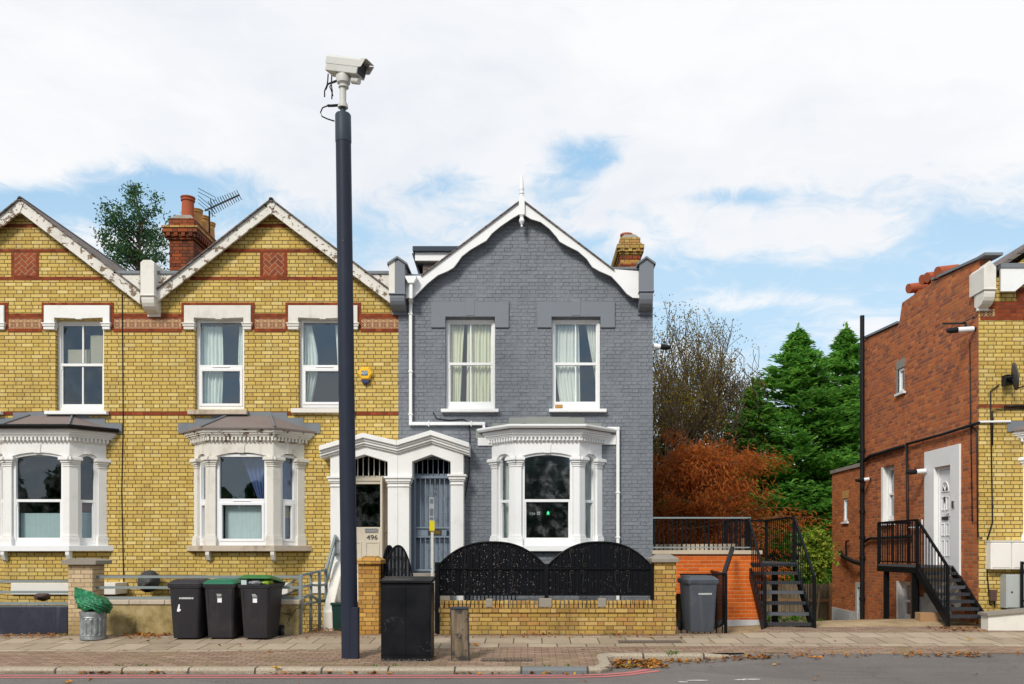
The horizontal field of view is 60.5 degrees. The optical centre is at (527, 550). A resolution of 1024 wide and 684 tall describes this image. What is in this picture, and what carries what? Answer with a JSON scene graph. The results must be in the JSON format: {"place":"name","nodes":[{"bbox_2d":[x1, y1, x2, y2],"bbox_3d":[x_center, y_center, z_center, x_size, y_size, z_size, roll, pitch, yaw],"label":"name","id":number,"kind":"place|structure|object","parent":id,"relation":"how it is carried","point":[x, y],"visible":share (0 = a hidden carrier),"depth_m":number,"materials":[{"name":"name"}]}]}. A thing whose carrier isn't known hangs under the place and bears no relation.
{"place":"outdoors","nodes":[
{"label":"outdoors","id":0,"kind":"place"},
{"bbox_2d":[305,626,434,632],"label":"path","id":1,"kind":"structure","parent":0,"point":[322,631],"depth_m":15.84,"materials":[{"name":"concrete"}]},
{"bbox_2d":[300,535,338,630],"bbox_3d":[-3.858,0.612,16.235,0.112,1.817,1.598,0,0,13],"label":"handrail","id":2,"kind":"object","parent":1,"relation":"on","point":[319,600],"visible":0.91,"depth_m":16.18,"materials":[{"name":"metal"}]},
{"bbox_2d":[330,602,340,630],"bbox_3d":[-3.365,1.215,16.150,0.460,0.510,0.460,0,0,0],"label":"recycling crate","id":3,"kind":"object","parent":1,"relation":"on","point":[336,610],"visible":0.46,"depth_m":15.95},
{"bbox_2d":[0,654,1023,683],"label":"road","id":4,"kind":"structure","parent":0,"point":[903,669],"depth_m":11.89,"materials":[{"name":"asphalt"}]},
{"bbox_2d":[0,669,658,677],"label":"road line","id":5,"kind":"object","parent":4,"relation":"on","point":[637,671],"visible":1,"depth_m":11.86,"materials":[{"name":"red paint"}]},
{"bbox_2d":[0,653,732,673],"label":"kerb","id":6,"kind":"structure","parent":4,"relation":"on","point":[604,659],"depth_m":12.06,"materials":[{"name":"concrete"}]},
{"bbox_2d":[0,625,1019,683],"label":"fallen leaves","id":7,"kind":"object","parent":4,"relation":"on","point":[645,664],"depth_m":13.10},
{"bbox_2d":[743,652,1023,654],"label":"flush kerb","id":8,"kind":"structure","parent":4,"relation":"on","point":[884,653],"depth_m":13.35,"materials":[{"name":"concrete"}]},
{"bbox_2d":[0,626,1023,666],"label":"paver strip","id":9,"kind":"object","parent":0,"point":[564,656],"visible":0.77,"depth_m":13.30,"materials":[{"name":"concrete"}]},
{"bbox_2d":[0,605,67,634],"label":"garden wall","id":10,"kind":"structure","parent":9,"relation":"on","point":[30,619],"depth_m":15.30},
{"bbox_2d":[0,580,67,604],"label":"metal railing","id":11,"kind":"object","parent":10,"relation":"on","point":[33,581],"visible":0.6,"depth_m":15.40,"materials":[{"name":"metal"}]},
{"bbox_2d":[61,558,111,634],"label":"brick pier","id":12,"kind":"structure","parent":9,"relation":"on","point":[83,573],"depth_m":15.27,"materials":[{"name":"beige brick"}]},
{"bbox_2d":[167,578,208,637],"bbox_3d":[-5.720,0.990,14.967,0.580,1.008,0.786,0,0,0],"label":"wheelie bin","id":13,"kind":"object","parent":9,"relation":"on","point":[188,608],"visible":0.77,"depth_m":14.63,"materials":[{"name":"grey plastic"}]},
{"bbox_2d":[96,575,303,633],"bbox_3d":[-5.796,0.983,15.488,3.714,1.075,0.197,0,0,0],"label":"metal railing","id":14,"kind":"object","parent":9,"relation":"on","point":[300,588],"visible":0.65,"depth_m":15.40,"materials":[{"name":"metal"}]},
{"bbox_2d":[106,599,300,634],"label":"rendered wall","id":15,"kind":"structure","parent":9,"relation":"on","point":[132,616],"depth_m":15.30,"materials":[{"name":"stone"}]},
{"bbox_2d":[202,578,248,637],"bbox_3d":[-5.148,0.988,15.007,0.580,1.008,0.786,0,0,1],"label":"wheelie bin","id":16,"kind":"object","parent":9,"relation":"on","point":[223,607],"visible":0.76,"depth_m":14.67,"materials":[{"name":"grey plastic"}]},
{"bbox_2d":[238,575,285,637],"bbox_3d":[-4.527,0.953,14.966,0.580,1.082,0.786,0,0,4],"label":"wheelie bin","id":17,"kind":"object","parent":9,"relation":"on","point":[261,606],"visible":0.89,"depth_m":14.63,"materials":[{"name":"grey plastic"}]},
{"bbox_2d":[335,107,359,658],"bbox_3d":[-2.666,-2.425,12.950,0.358,8.229,0.244,0,0,0],"label":"camera pole","id":18,"kind":"object","parent":9,"relation":"on","point":[350,628],"visible":0.81,"depth_m":12.85,"materials":[{"name":"metal"}]},
{"bbox_2d":[320,54,373,121],"bbox_3d":[-2.659,-6.827,12.948,0.783,1.000,0.280,0,0,19],"label":"surveillance camera","id":19,"kind":"object","parent":18,"relation":"attached to","point":[345,71],"visible":1,"depth_m":12.89,"materials":[{"name":"grey plastic"}]},
{"bbox_2d":[351,607,359,658],"bbox_3d":[-2.540,1.238,12.902,0.105,0.798,0.135,0,0,0],"label":"access door","id":20,"kind":"structure","parent":18,"relation":"in","point":[355,611],"depth_m":12.84,"materials":[{"name":"metal"}]},
{"bbox_2d":[357,556,385,633],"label":"brick pier","id":21,"kind":"structure","parent":9,"relation":"on","point":[369,586],"depth_m":15.28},
{"bbox_2d":[383,545,392,572],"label":"arched gate","id":22,"kind":"structure","parent":21,"relation":"attached to","point":[388,548],"depth_m":15.91,"materials":[{"name":"black metal"}]},
{"bbox_2d":[383,545,412,577],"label":"arched gate","id":23,"kind":"structure","parent":21,"relation":"attached to","point":[398,563],"depth_m":15.60,"materials":[{"name":"black metal"}]},
{"bbox_2d":[380,576,434,660],"bbox_3d":[-1.758,1.027,12.860,0.754,1.272,0.480,0,0,0],"label":"street cabinet","id":24,"kind":"object","parent":9,"relation":"on","point":[407,618],"visible":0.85,"depth_m":12.64,"materials":[{"name":"metal"}]},
{"bbox_2d":[450,607,469,660],"bbox_3d":[-0.987,1.238,12.754,0.278,0.825,0.132,0,0,0],"label":"marker post","id":25,"kind":"object","parent":9,"relation":"on","point":[459,629],"visible":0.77,"depth_m":12.70,"materials":[{"name":"wood"}]},
{"bbox_2d":[481,658,531,660],"bbox_3d":[-0.309,1.616,12.750,0.750,0.063,0.200,0,0,0],"label":"drain cover","id":26,"kind":"object","parent":9,"relation":"on","point":[509,659],"visible":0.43,"depth_m":12.75,"materials":[{"name":"metal"}]},
{"bbox_2d":[439,598,654,634],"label":"garden wall","id":27,"kind":"structure","parent":9,"relation":"on","point":[597,616],"depth_m":15.30,"materials":[{"name":"brick"}]},
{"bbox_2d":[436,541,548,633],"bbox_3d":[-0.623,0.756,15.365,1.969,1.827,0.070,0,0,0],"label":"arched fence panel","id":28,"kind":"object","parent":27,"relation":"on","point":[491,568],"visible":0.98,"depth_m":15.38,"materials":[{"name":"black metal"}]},
{"bbox_2d":[549,541,653,599],"bbox_3d":[1.282,0.355,15.365,1.867,1.024,0.070,0,0,0],"label":"arched fence panel","id":29,"kind":"object","parent":27,"relation":"on","point":[599,568],"visible":1,"depth_m":15.38,"materials":[{"name":"black metal"}]},
{"bbox_2d":[648,554,678,634],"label":"brick pier","id":30,"kind":"structure","parent":9,"relation":"on","point":[664,600],"depth_m":15.28,"materials":[{"name":"yellow brick"}]},
{"bbox_2d":[677,575,719,631],"bbox_3d":[3.032,0.954,15.685,0.580,1.008,0.786,0,0,-6],"label":"wheelie bin","id":31,"kind":"object","parent":9,"relation":"on","point":[698,598],"visible":1,"depth_m":15.35,"materials":[{"name":"plastic"}]},
{"bbox_2d":[978,608,1023,630],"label":"garden wall","id":32,"kind":"structure","parent":9,"relation":"on","point":[1005,620],"depth_m":15.75,"materials":[{"name":"paint"}]},
{"bbox_2d":[0,632,1023,651],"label":"pavement","id":33,"kind":"structure","parent":0,"point":[207,643],"depth_m":14.49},
{"bbox_2d":[79,611,106,639],"bbox_3d":[-7.310,1.262,14.750,0.428,0.470,0.428,0,0,0],"label":"metal dustbin","id":34,"kind":"object","parent":33,"relation":"on","point":[93,625],"visible":0.97,"depth_m":14.58,"materials":[{"name":"metal"}]},
{"bbox_2d":[74,587,112,613],"bbox_3d":[-7.307,0.844,14.751,0.610,0.452,0.544,0,0,0],"label":"green bin bag","id":35,"kind":"object","parent":34,"relation":"in","point":[86,600],"visible":1,"depth_m":14.61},
{"bbox_2d":[429,497,434,575],"bbox_3d":[-1.640,0.309,15.008,0.092,2.422,0.075,0,0,0],"label":"sign post","id":36,"kind":"object","parent":33,"relation":"on","point":[431,517],"visible":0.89,"depth_m":14.98,"materials":[{"name":"grey"}]},
{"bbox_2d":[618,640,682,642],"bbox_3d":[2.013,1.530,14.450,1.050,0.064,0.260,0,0,0],"label":"drain cover","id":37,"kind":"object","parent":33,"relation":"on","point":[649,641],"visible":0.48,"depth_m":14.44,"materials":[{"name":"metal"}]},
{"bbox_2d":[0,0,1023,528],"label":"sky","id":38,"kind":"structure","parent":0,"point":[779,165],"materials":[{"name":"white"}]},
{"bbox_2d":[653,417,701,542],"bbox_3d":[4.798,-1.387,31.985,4.786,8.333,4.434,0,0,-34],"label":"conifer tree","id":39,"kind":"object","parent":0,"point":[663,472],"visible":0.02,"depth_m":31.75,"materials":[{"name":"green plant"}]},
{"bbox_2d":[676,619,980,632],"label":"driveway","id":40,"kind":"structure","parent":0,"point":[848,623],"depth_m":16.58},
{"bbox_2d":[652,544,761,653],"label":"terrace wall","id":41,"kind":"structure","parent":40,"relation":"on","point":[741,609],"depth_m":17.20,"materials":[{"name":"orange brick"}]},
{"bbox_2d":[676,594,680,626],"bbox_3d":[3.203,1.250,17.850,1.004,1.840,0.700,0,0,0],"label":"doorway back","id":42,"kind":"structure","parent":41,"relation":"in","point":[678,597],"depth_m":18.10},
{"bbox_2d":[653,517,750,549],"bbox_3d":[3.430,-0.326,17.320,1.940,0.653,0.040,0,0,0],"label":"terrace railing","id":43,"kind":"object","parent":41,"relation":"on","point":[699,518],"visible":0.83,"depth_m":17.31,"materials":[{"name":"metal"}]},
{"bbox_2d":[680,546,734,632],"bbox_3d":[3.473,0.757,16.344,0.740,1.656,1.553,0,0,33],"label":"basement railing","id":44,"kind":"object","parent":40,"relation":"on","point":[717,574],"visible":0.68,"depth_m":16.09,"materials":[{"name":"black metal"}]},
{"bbox_2d":[724,516,815,629],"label":"metal staircase","id":45,"kind":"structure","parent":40,"relation":"on","point":[762,603],"depth_m":16.93,"materials":[{"name":"metal"}]},
{"bbox_2d":[767,611,825,621],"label":"undergrowth","id":46,"kind":"object","parent":40,"relation":"on","point":[795,618],"visible":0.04,"depth_m":20.95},
{"bbox_2d":[767,583,831,621],"bbox_3d":[6.302,1.543,23.165,3.404,1.353,0.130,0,0,0],"label":"wooden fence","id":47,"kind":"object","parent":40,"relation":"on","point":[825,607],"visible":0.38,"depth_m":23.20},
{"bbox_2d":[797,523,840,620],"bbox_3d":[7.083,0.698,21.478,1.081,2.750,1.145,0,0,11],"label":"laurel shrub","id":48,"kind":"object","parent":40,"relation":"on","point":[819,554],"visible":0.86,"depth_m":21.31,"materials":[{"name":"green plant"}]},
{"bbox_2d":[915,612,938,621],"bbox_3d":[7.680,1.320,16.875,0.360,0.240,0.250,0,0,0],"label":"cardboard box","id":49,"kind":"object","parent":40,"relation":"on","point":[927,616],"visible":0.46,"depth_m":16.75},
{"bbox_2d":[877,519,983,627],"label":"metal staircase","id":50,"kind":"structure","parent":40,"relation":"on","point":[916,570],"depth_m":17.25,"materials":[{"name":"metal"}]},
{"bbox_2d":[1020,561,1023,607],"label":"metal railing","id":51,"kind":"object","parent":40,"relation":"on","point":[1021,584],"visible":0.79,"depth_m":16.10,"materials":[{"name":"black paint"}]},
{"label":"ground","id":52,"kind":"structure","parent":0,"visible":0},
{"bbox_2d":[0,196,164,601],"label":"yellow brick house","id":53,"kind":"structure","parent":52,"relation":"on","point":[73,438],"depth_m":17.30,"materials":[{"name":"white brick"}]},
{"bbox_2d":[1,455,2,534],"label":"window","id":54,"kind":"structure","parent":53,"relation":"in","point":[2,455],"depth_m":17.18,"materials":[{"name":"white paint"}]},
{"bbox_2d":[13,453,62,544],"bbox_3d":[-9.402,-0.986,16.887,0.980,1.795,0.070,0,0,0],"label":"window","id":55,"kind":"structure","parent":53,"relation":"in","point":[17,541],"depth_m":16.85,"materials":[{"name":"white paint"}]},
{"bbox_2d":[20,513,59,537],"bbox_3d":[-9.438,-0.446,17.003,0.794,0.539,0.005,0,0,0],"label":"paper blind","id":56,"kind":"object","parent":53,"relation":"attached to","point":[39,525],"visible":0.86,"depth_m":17.00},
{"bbox_2d":[0,429,115,561],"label":"bay window","id":57,"kind":"structure","parent":53,"relation":"in","point":[70,444],"depth_m":16.81,"materials":[{"name":"white paint"}]},
{"bbox_2d":[58,321,103,410],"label":"window","id":58,"kind":"structure","parent":53,"relation":"in","point":[61,406],"depth_m":17.40,"materials":[{"name":"white paint"}]},
{"bbox_2d":[68,336,102,363],"bbox_3d":[-8.796,-4.009,17.550,0.808,0.566,0.020,0,0,0],"label":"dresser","id":59,"kind":"object","parent":53,"relation":"in","point":[74,356],"visible":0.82,"depth_m":17.54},
{"bbox_2d":[82,513,91,537],"bbox_3d":[-8.686,-0.456,17.209,0.005,0.559,0.380,0,0,44],"label":"paper blind","id":60,"kind":"object","parent":53,"relation":"attached to","point":[86,525],"visible":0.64,"depth_m":17.23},
{"bbox_2d":[78,454,96,545],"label":"window","id":61,"kind":"structure","parent":53,"relation":"in","point":[83,541],"depth_m":17.14,"materials":[{"name":"white paint"}]},
{"bbox_2d":[89,180,180,270],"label":"broadleaf tree","id":62,"kind":"object","parent":52,"relation":"on","point":[135,256],"visible":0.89,"depth_m":41.52,"materials":[{"name":"green plant"}]},
{"bbox_2d":[147,195,397,632],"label":"yellow brick house","id":63,"kind":"structure","parent":52,"relation":"on","point":[264,275],"depth_m":17.30,"materials":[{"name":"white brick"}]},
{"bbox_2d":[137,570,159,592],"bbox_3d":[-7.364,0.605,16.998,0.384,0.431,0.638,0,0,18],"label":"satellite dish","id":64,"kind":"object","parent":63,"relation":"attached to","point":[148,581],"visible":0.77,"depth_m":17.02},
{"bbox_2d":[200,455,204,545],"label":"window","id":65,"kind":"structure","parent":63,"relation":"in","point":[202,501],"depth_m":17.16,"materials":[{"name":"white plastic"}]},
{"bbox_2d":[201,326,222,403],"bbox_3d":[-6.317,-3.641,17.550,0.454,1.666,0.078,0,0,0],"label":"curtain","id":66,"kind":"object","parent":63,"relation":"hanging from","point":[211,345],"visible":0.91,"depth_m":17.55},
{"bbox_2d":[198,188,241,233],"bbox_3d":[-7.230,-7.571,20.600,0.974,1.794,0.232,0,0,0],"label":"television aerial","id":67,"kind":"object","parent":63,"relation":"attached to","point":[217,204],"visible":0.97,"depth_m":20.59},
{"bbox_2d":[197,320,243,408],"bbox_3d":[-6.085,-3.676,17.425,0.972,1.798,0.090,0,0,0],"label":"window","id":68,"kind":"structure","parent":63,"relation":"in","point":[200,368],"depth_m":17.40,"materials":[{"name":"white plastic"}]},
{"bbox_2d":[238,326,242,379],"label":"curtain","id":69,"kind":"object","parent":63,"relation":"hanging from","point":[240,355],"visible":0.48,"depth_m":17.54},
{"bbox_2d":[217,454,266,544],"bbox_3d":[-5.494,-0.971,16.877,0.980,1.765,0.090,0,0,0],"label":"window","id":70,"kind":"structure","parent":63,"relation":"in","point":[220,502],"depth_m":16.85,"materials":[{"name":"white plastic"}]},
{"bbox_2d":[225,505,260,538],"bbox_3d":[-5.518,-0.530,17.003,0.695,0.706,0.005,0,0,0],"label":"paper blind","id":71,"kind":"object","parent":63,"relation":"attached to","point":[242,521],"visible":1,"depth_m":17.00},
{"bbox_2d":[184,429,313,561],"bbox_3d":[-5.494,-1.047,17.048,2.570,2.545,0.763,0,0,0],"label":"bay window","id":72,"kind":"structure","parent":63,"relation":"in","point":[211,443],"depth_m":16.82,"materials":[{"name":"paint"}]},
{"bbox_2d":[242,459,263,498],"bbox_3d":[-5.363,-1.383,17.120,0.444,0.804,0.051,0,0,0],"label":"curtain","id":73,"kind":"object","parent":63,"relation":"hanging from","point":[255,469],"visible":0.9,"depth_m":17.12,"materials":[{"name":"blue fabric"}]},
{"bbox_2d":[282,460,291,499],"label":"curtain","id":74,"kind":"object","parent":63,"relation":"hanging from","point":[286,479],"visible":0.47,"depth_m":17.30,"materials":[{"name":"blue fabric"}]},
{"bbox_2d":[285,507,289,538],"bbox_3d":[-4.774,-0.515,17.205,0.015,0.677,0.380,0,0,44],"label":"window pane","id":75,"kind":"structure","parent":63,"relation":"hanging from","point":[287,523],"depth_m":17.26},
{"bbox_2d":[281,455,295,545],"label":"window","id":76,"kind":"structure","parent":63,"relation":"in","point":[284,502],"depth_m":17.14,"materials":[{"name":"white plastic"}]},
{"bbox_2d":[304,325,317,401],"bbox_3d":[-4.348,-3.661,17.550,0.292,1.666,0.076,0,0,0],"label":"curtain","id":77,"kind":"object","parent":63,"relation":"hanging from","point":[310,354],"visible":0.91,"depth_m":17.55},
{"bbox_2d":[300,320,338,407],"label":"window","id":78,"kind":"structure","parent":63,"relation":"in","point":[303,368],"depth_m":17.40,"materials":[{"name":"white plastic"}]},
{"bbox_2d":[358,367,372,383],"bbox_3d":[-3.196,-3.432,17.253,0.293,0.336,0.091,0,0,0],"label":"alarm box","id":79,"kind":"object","parent":63,"relation":"attached to","point":[365,374],"visible":1,"depth_m":17.22,"materials":[{"name":"yellow plastic"}]},
{"bbox_2d":[356,481,379,572],"bbox_3d":[-3.290,-0.447,17.435,0.803,1.851,0.070,0,0,0],"label":"front door","id":80,"kind":"structure","parent":63,"relation":"in","point":[368,538],"depth_m":17.42,"materials":[{"name":"beige paint"}]},
{"bbox_2d":[387,174,655,630],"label":"grey painted house","id":81,"kind":"structure","parent":52,"relation":"on","point":[522,277],"depth_m":17.30,"materials":[{"name":"brick"}]},
{"bbox_2d":[414,476,450,570],"bbox_3d":[-1.895,-0.527,17.415,0.750,1.885,0.190,0,0,0],"label":"front door","id":82,"kind":"structure","parent":81,"relation":"in","point":[438,487],"depth_m":17.46,"materials":[{"name":"blue paint"}]},
{"bbox_2d":[450,325,463,401],"bbox_3d":[-1.419,-3.681,17.550,0.293,1.646,0.067,0,0,0],"label":"curtain","id":83,"kind":"object","parent":81,"relation":"hanging from","point":[456,341],"visible":1,"depth_m":17.55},
{"bbox_2d":[446,320,494,408],"bbox_3d":[-1.136,-3.686,17.435,0.972,1.777,0.070,0,0,0],"label":"window","id":84,"kind":"structure","parent":81,"relation":"in","point":[449,405],"depth_m":17.40,"materials":[{"name":"white paint"}]},
{"bbox_2d":[466,325,490,401],"bbox_3d":[-0.959,-3.681,17.549,0.545,1.646,0.078,0,0,0],"label":"curtain","id":85,"kind":"object","parent":81,"relation":"hanging from","point":[480,353],"visible":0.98,"depth_m":17.55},
{"bbox_2d":[499,454,509,541],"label":"window","id":86,"kind":"structure","parent":81,"relation":"in","point":[501,502],"depth_m":17.18,"materials":[{"name":"white paint"}]},
{"bbox_2d":[504,461,508,537],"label":"curtain","id":87,"kind":"object","parent":81,"relation":"hanging from","point":[506,517],"visible":0.69,"depth_m":17.33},
{"bbox_2d":[478,429,615,550],"bbox_3d":[0.374,-1.047,17.048,2.720,2.545,0.763,0,0,0],"label":"bay window","id":88,"kind":"structure","parent":81,"relation":"in","point":[516,443],"depth_m":16.82,"materials":[{"name":"white paint"}]},
{"bbox_2d":[522,453,572,544],"bbox_3d":[0.374,-0.986,16.887,0.980,1.795,0.070,0,0,0],"label":"window","id":89,"kind":"structure","parent":81,"relation":"in","point":[526,541],"depth_m":16.85,"materials":[{"name":"white paint"}]},
{"bbox_2d":[555,325,579,401],"bbox_3d":[0.788,-3.681,17.550,0.525,1.646,0.056,0,0,0],"label":"curtain","id":90,"kind":"object","parent":81,"relation":"hanging from","point":[565,348],"visible":0.99,"depth_m":17.55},
{"bbox_2d":[551,320,599,408],"bbox_3d":[0.949,-3.686,17.435,0.962,1.777,0.070,0,0,0],"label":"window","id":91,"kind":"structure","parent":81,"relation":"in","point":[566,405],"depth_m":17.40,"materials":[{"name":"white paint"}]},
{"bbox_2d":[585,461,590,537],"bbox_3d":[1.147,-0.991,17.321,0.048,1.589,0.240,0,0,45],"label":"curtain","id":92,"kind":"object","parent":81,"relation":"hanging from","point":[587,479],"visible":0.41,"depth_m":17.34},
{"bbox_2d":[585,454,594,541],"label":"window","id":93,"kind":"structure","parent":81,"relation":"in","point":[592,502],"depth_m":17.18,"materials":[{"name":"white paint"}]},
{"bbox_2d":[586,325,595,374],"bbox_3d":[1.278,-3.681,17.550,0.232,1.646,0.056,0,0,0],"label":"curtain","id":94,"kind":"object","parent":81,"relation":"hanging from","point":[591,331],"visible":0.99,"depth_m":17.55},
{"bbox_2d":[653,294,780,543],"bbox_3d":[3.717,-3.054,30.172,9.331,11.507,9.706,0,0,0],"label":"bare tree","id":95,"kind":"object","parent":52,"relation":"on","point":[690,417],"visible":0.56,"depth_m":28.46,"materials":[{"name":"brown plant"}]},
{"bbox_2d":[653,424,834,587],"bbox_3d":[4.945,-1.002,24.844,6.084,4.886,6.451,0,0,-32],"label":"rust conifer","id":96,"kind":"object","parent":52,"relation":"on","point":[715,463],"visible":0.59,"depth_m":24.20,"materials":[{"name":"orange plant"}]},
{"bbox_2d":[680,376,831,583],"bbox_3d":[7.606,-1.434,28.737,7.591,8.680,7.815,0,0,0],"label":"conifer tree","id":97,"kind":"object","parent":52,"relation":"on","point":[754,412],"visible":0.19,"depth_m":28.52,"materials":[{"name":"green plant"}]},
{"bbox_2d":[660,322,859,583],"bbox_3d":[8.759,-2.393,30.058,11.562,10.907,11.779,0,0,0],"label":"conifer tree","id":98,"kind":"object","parent":52,"relation":"on","point":[800,383],"visible":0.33,"depth_m":28.86,"materials":[{"name":"green plant"}]},
{"bbox_2d":[758,321,859,583],"bbox_3d":[11.229,-2.581,31.095,11.497,11.060,10.014,0,0,0],"label":"conifer tree","id":99,"kind":"object","parent":52,"relation":"on","point":[846,345],"visible":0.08,"depth_m":30.40,"materials":[{"name":"green plant"}]},
{"bbox_2d":[830,244,1023,623],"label":"brick end house","id":100,"kind":"structure","parent":52,"relation":"on","point":[941,405],"depth_m":18.07,"materials":[{"name":"red brick"}]},
{"bbox_2d":[855,582,859,618],"bbox_3d":[8.500,1.527,22.420,0.080,1.387,0.484,0,0,0],"label":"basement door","id":101,"kind":"structure","parent":100,"relation":"in","point":[857,585],"depth_m":22.54,"materials":[{"name":"white wood"}]},
{"bbox_2d":[888,466,893,520],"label":"window","id":102,"kind":"structure","parent":100,"relation":"in","point":[890,517],"depth_m":20.88,"materials":[{"name":"white plastic"}]},
{"bbox_2d":[894,367,905,396],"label":"window","id":103,"kind":"structure","parent":100,"relation":"in","point":[901,391],"depth_m":20.03,"materials":[{"name":"white plastic"}]},
{"bbox_2d":[904,581,909,618],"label":"window","id":104,"kind":"structure","parent":100,"relation":"in","point":[906,616],"depth_m":20.01,"materials":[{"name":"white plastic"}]},
{"bbox_2d":[906,468,926,474],"bbox_3d":[8.280,-1.664,18.585,0.500,0.132,0.110,0,0,0],"label":"security camera","id":105,"kind":"object","parent":100,"relation":"attached to","point":[915,471],"visible":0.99,"depth_m":18.54,"materials":[{"name":"white plastic"}]},
{"bbox_2d":[940,469,949,561],"bbox_3d":[8.551,-0.701,17.956,0.088,1.889,0.455,0,0,0],"label":"side door","id":106,"kind":"structure","parent":100,"relation":"in","point":[944,474],"depth_m":17.96,"materials":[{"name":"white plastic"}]},
{"bbox_2d":[946,326,976,332],"bbox_3d":[8.230,-4.168,16.598,0.600,0.132,0.110,0,0,0],"label":"security camera","id":107,"kind":"object","parent":100,"relation":"attached to","point":[961,329],"visible":1,"depth_m":16.56,"materials":[{"name":"white plastic"}]},
{"bbox_2d":[985,541,1011,568],"bbox_3d":[8.806,0.089,16.405,0.410,0.535,0.210,0,0,0],"label":"meter box","id":108,"kind":"object","parent":100,"relation":"attached to","point":[998,554],"visible":1,"depth_m":16.31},
{"bbox_2d":[1000,574,1019,607],"bbox_3d":[9.098,0.766,16.380,0.434,0.626,0.240,0,0,0],"label":"electric cabinet","id":109,"kind":"object","parent":100,"relation":"attached to","point":[1009,590],"visible":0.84,"depth_m":16.27,"materials":[{"name":"grey"}]},
{"bbox_2d":[1001,362,1023,389],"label":"satellite dish","id":110,"kind":"object","parent":100,"relation":"attached to","point":[1012,378],"visible":1,"depth_m":16.20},
{"bbox_2d":[1011,541,1023,568],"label":"meter box","id":111,"kind":"object","parent":100,"relation":"attached to","point":[1017,552],"visible":0.75,"depth_m":16.31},
{"bbox_2d":[1013,430,1023,540],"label":"bay window","id":112,"kind":"structure","parent":100,"relation":"in","point":[1020,434],"depth_m":16.48,"materials":[{"name":"white paint"}]},
{"bbox_3d":[-8.799,1.690,15.900,0.240,1.060,0.240,0,0,0],"label":"garden pedestal","id":113,"kind":"object","parent":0,"visible":0},
{"bbox_2d":[33,593,50,600],"bbox_3d":[-8.805,0.847,15.900,0.270,0.170,0.261,0,0,0],"label":"stone ornament","id":114,"kind":"object","parent":113,"relation":"on","point":[42,596],"visible":0.96,"depth_m":15.82,"materials":[{"name":"brown stone"}]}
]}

